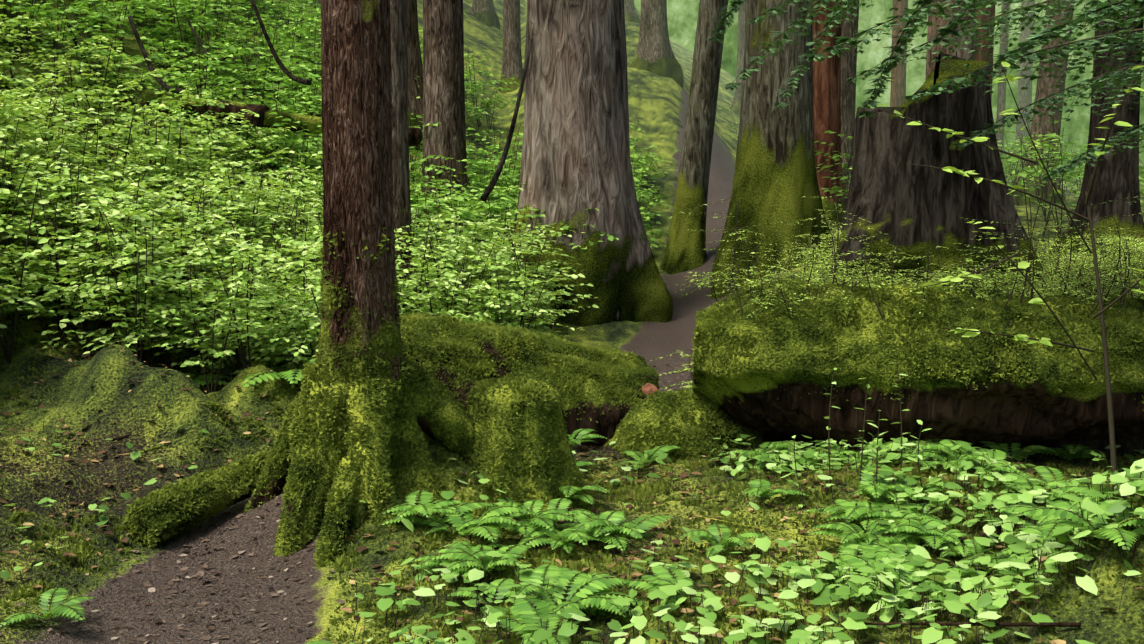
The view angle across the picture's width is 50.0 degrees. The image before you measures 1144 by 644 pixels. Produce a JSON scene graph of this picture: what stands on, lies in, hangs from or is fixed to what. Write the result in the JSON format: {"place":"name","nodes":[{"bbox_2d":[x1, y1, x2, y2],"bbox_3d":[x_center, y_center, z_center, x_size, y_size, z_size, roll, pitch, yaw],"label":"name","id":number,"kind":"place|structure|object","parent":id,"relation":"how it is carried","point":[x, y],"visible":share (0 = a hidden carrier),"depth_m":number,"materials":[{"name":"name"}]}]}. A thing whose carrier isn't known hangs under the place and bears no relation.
{"place":"outdoors","nodes":[
{"label":"outdoors","id":0,"kind":"place"},
{"bbox_2d":[0,0,1143,643],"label":"terrain","id":1,"kind":"structure","parent":0,"point":[658,112],"depth_m":5.72,"materials":[{"name":"green plant"}]},
{"bbox_2d":[82,84,269,127],"bbox_3d":[-3.564,-1.947,11.021,1.832,0.421,0.207,2,7,16],"label":"log","id":2,"kind":"object","parent":1,"relation":"on","point":[150,96],"visible":0.35,"depth_m":10.87,"materials":[{"name":"green plant"}]},
{"bbox_2d":[126,455,265,547],"bbox_3d":[-1.523,0.762,5.527,0.224,0.259,1.064,4,8,30],"label":"pathside log","id":3,"kind":"object","parent":1,"relation":"on","point":[176,526],"visible":0.42,"depth_m":5.26,"materials":[{"name":"green plant"}]},
{"bbox_2d":[58,0,532,201],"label":"dead branches","id":4,"kind":"object","parent":1,"relation":"on","point":[290,75],"visible":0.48,"depth_m":10.87,"materials":[{"name":"black wood"}]},
{"bbox_2d":[0,0,598,377],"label":"shrubs","id":5,"kind":"object","parent":1,"relation":"on","point":[142,216],"visible":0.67,"depth_m":8.20,"materials":[{"name":"green plant"}]},
{"bbox_2d":[263,110,422,146],"bbox_3d":[-2.108,-1.782,11.309,1.618,0.311,0.187,-6,9,-38],"label":"log","id":6,"kind":"object","parent":1,"relation":"on","point":[415,135],"visible":0.25,"depth_m":10.97,"materials":[{"name":"green plant"}]},
{"bbox_2d":[0,363,692,643],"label":"path debris chips","id":7,"kind":"object","parent":1,"relation":"on","point":[152,590],"visible":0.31,"depth_m":4.66,"materials":[{"name":"brown wood"}]},
{"bbox_2d":[278,0,445,517],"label":"spruce tree","id":8,"kind":"object","parent":1,"relation":"on","point":[356,117],"visible":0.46,"depth_m":5.16,"materials":[{"name":"brown plant"}]},
{"bbox_2d":[248,358,475,566],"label":"tree roots","id":9,"kind":"object","parent":1,"relation":"on","point":[430,429],"visible":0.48,"depth_m":5.12,"materials":[{"name":"green plant"}]},
{"bbox_2d":[390,0,417,313],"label":"hemlock tree","id":10,"kind":"object","parent":1,"relation":"on","point":[400,136],"visible":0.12,"depth_m":9.25,"materials":[{"name":"brown plant"}]},
{"bbox_2d":[406,0,422,152],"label":"tree","id":11,"kind":"object","parent":1,"relation":"on","point":[415,70],"visible":0.17,"depth_m":16.10,"materials":[{"name":"brown wood"}]},
{"bbox_2d":[420,0,479,241],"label":"hemlock tree","id":12,"kind":"object","parent":1,"relation":"on","point":[443,72],"visible":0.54,"depth_m":12.58,"materials":[{"name":"brown plant"}]},
{"bbox_2d":[469,0,499,28],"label":"tree","id":13,"kind":"object","parent":1,"relation":"on","point":[484,12],"visible":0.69,"depth_m":30.98,"materials":[{"name":"grey plant"}]},
{"bbox_2d":[497,0,522,92],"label":"tree","id":14,"kind":"object","parent":1,"relation":"on","point":[512,66],"visible":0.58,"depth_m":23.34,"materials":[{"name":"grey plant"}]},
{"bbox_2d":[465,374,589,513],"bbox_3d":[-0.267,0.704,5.623,0.600,0.925,0.646,-6,9,-38],"label":"mossy stump","id":15,"kind":"object","parent":1,"relation":"on","point":[503,403],"visible":0.25,"depth_m":5.42,"materials":[{"name":"green plant"}]},
{"bbox_2d":[400,316,658,445],"bbox_3d":[-0.418,0.450,7.027,1.851,1.009,0.970,-2,7,-14],"label":"fallen log","id":16,"kind":"object","parent":1,"relation":"on","point":[606,424],"depth_m":6.78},
{"bbox_2d":[0,311,1140,643],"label":"fallen twigs","id":17,"kind":"object","parent":1,"relation":"on","point":[772,559],"visible":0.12,"depth_m":4.05,"materials":[{"name":"brown wood"}]},
{"bbox_2d":[0,157,1143,643],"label":"moss tufts","id":18,"kind":"object","parent":1,"relation":"on","point":[610,363],"visible":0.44,"depth_m":5.44,"materials":[{"name":"green plant"}]},
{"bbox_2d":[0,0,1143,643],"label":"plant stems","id":19,"kind":"object","parent":1,"relation":"on","point":[1092,248],"visible":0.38,"depth_m":7.32,"materials":[{"name":"green plant"}]},
{"bbox_2d":[707,0,1143,181],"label":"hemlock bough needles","id":20,"kind":"object","parent":19,"relation":"attached to","point":[1045,39],"visible":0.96,"depth_m":6.80,"materials":[{"name":"green plant"}]},
{"bbox_2d":[0,362,1143,643],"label":"ground cover plants","id":21,"kind":"object","parent":1,"relation":"on","point":[1130,480],"visible":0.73,"depth_m":4.16,"materials":[{"name":"green plant"}]},
{"bbox_2d":[0,80,1143,643],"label":"ferns","id":22,"kind":"object","parent":1,"relation":"on","point":[526,614],"visible":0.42,"depth_m":4.89,"materials":[{"name":"green plant"}]},
{"bbox_2d":[0,0,1143,287],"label":"shrubs","id":23,"kind":"object","parent":1,"relation":"on","point":[300,48],"visible":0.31,"depth_m":13.02,"materials":[{"name":"green plant"}]},
{"bbox_2d":[0,140,1143,643],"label":"forest litter leaves","id":24,"kind":"object","parent":1,"relation":"on","point":[360,548],"visible":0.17,"depth_m":5.18,"materials":[{"name":"plant"}]},
{"bbox_2d":[491,0,672,326],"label":"cedar tree","id":25,"kind":"object","parent":1,"relation":"on","point":[575,161],"visible":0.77,"depth_m":10.90,"materials":[{"name":"grey plant"}]},
{"bbox_2d":[624,0,639,23],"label":"tree","id":26,"kind":"object","parent":1,"relation":"on","point":[631,15],"visible":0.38,"depth_m":36.84,"materials":[{"name":"grey plant"}]},
{"bbox_2d":[630,0,683,87],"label":"tree","id":27,"kind":"object","parent":1,"relation":"on","point":[654,54],"visible":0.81,"depth_m":29.08,"materials":[{"name":"grey plant"}]},
{"bbox_2d":[604,390,762,459],"bbox_3d":[0.623,0.648,6.855,0.966,0.551,0.711,0,7,-1],"label":"moss mound","id":28,"kind":"object","parent":1,"relation":"on","point":[648,407],"visible":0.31,"depth_m":6.62,"materials":[{"name":"green plant"}]},
{"bbox_2d":[660,0,727,274],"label":"leaning tree","id":29,"kind":"object","parent":1,"relation":"on","point":[685,247],"visible":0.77,"depth_m":13.71,"materials":[{"name":"grey plant"}]},
{"bbox_2d":[730,0,744,114],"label":"tree","id":30,"kind":"object","parent":1,"relation":"on","point":[740,53],"visible":0.17,"depth_m":40.31,"materials":[{"name":"grey plant"}]},
{"bbox_2d":[710,0,836,298],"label":"tree trunk","id":31,"kind":"object","parent":1,"relation":"on","point":[775,180],"visible":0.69,"depth_m":11.55,"materials":[{"name":"green plant"}]},
{"bbox_2d":[813,0,847,227],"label":"red cedar tree","id":32,"kind":"object","parent":1,"relation":"on","point":[827,91],"visible":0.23,"depth_m":15.53,"materials":[{"name":"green plant"}]},
{"bbox_2d":[841,0,858,195],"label":"tree","id":33,"kind":"object","parent":1,"relation":"on","point":[848,71],"visible":0.25,"depth_m":20.59,"materials":[{"name":"brown plant"}]},
{"bbox_2d":[890,0,907,106],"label":"tree","id":34,"kind":"object","parent":1,"relation":"on","point":[898,85],"visible":0.29,"depth_m":35.21,"materials":[{"name":"brown plant"}]},
{"bbox_2d":[693,282,1143,447],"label":"fallen log","id":35,"kind":"object","parent":1,"relation":"on","point":[1001,410],"visible":0.71,"depth_m":6.30,"materials":[{"name":"green plant"}]},
{"bbox_2d":[827,53,1050,294],"bbox_3d":[2.901,-1.024,9.953,1.753,2.282,1.347,0,7,-1],"label":"tree stump","id":36,"kind":"object","parent":1,"relation":"on","point":[912,210],"visible":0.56,"depth_m":9.46,"materials":[{"name":"brown wood"}]},
{"bbox_2d":[925,0,953,80],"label":"tree","id":37,"kind":"object","parent":1,"relation":"on","point":[930,56],"visible":0.06,"depth_m":20.51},
{"bbox_2d":[763,433,1143,458],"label":"fallen log","id":38,"kind":"object","parent":1,"relation":"on","point":[1129,445],"visible":0.02,"depth_m":6.62,"materials":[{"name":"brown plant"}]},
{"bbox_2d":[951,0,977,60],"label":"tree","id":39,"kind":"object","parent":1,"relation":"on","point":[962,53],"visible":0.1,"depth_m":17.13,"materials":[{"name":"brown plant"}]},
{"bbox_2d":[974,1,995,101],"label":"tree","id":40,"kind":"object","parent":1,"relation":"on","point":[978,56],"visible":0.08,"depth_m":21.95,"materials":[{"name":"brown plant"}]},
{"bbox_2d":[996,0,1009,154],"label":"tree","id":41,"kind":"object","parent":1,"relation":"on","point":[1001,98],"visible":0.46,"depth_m":37.16,"materials":[{"name":"grey plant"}]},
{"bbox_2d":[1008,0,1034,180],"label":"tree","id":42,"kind":"object","parent":1,"relation":"on","point":[1024,98],"visible":0.23,"depth_m":44.77,"materials":[{"name":"grey plant"}]},
{"bbox_2d":[1013,0,1074,204],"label":"tree","id":43,"kind":"object","parent":1,"relation":"on","point":[1043,89],"visible":0.33,"depth_m":23.83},
{"bbox_2d":[1048,0,1143,255],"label":"tree","id":44,"kind":"object","parent":1,"relation":"on","point":[1116,178],"visible":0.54,"depth_m":12.70,"materials":[{"name":"brown plant"}]},
{"bbox_2d":[634,0,1143,179],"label":"distant forest backdrop","id":45,"kind":"structure","parent":0,"point":[682,17],"depth_m":56.84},
{"bbox_2d":[650,62,1143,390],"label":"small plants","id":46,"kind":"object","parent":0,"point":[1023,264],"visible":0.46,"depth_m":6.52,"materials":[{"name":"green plant"}]}
]}

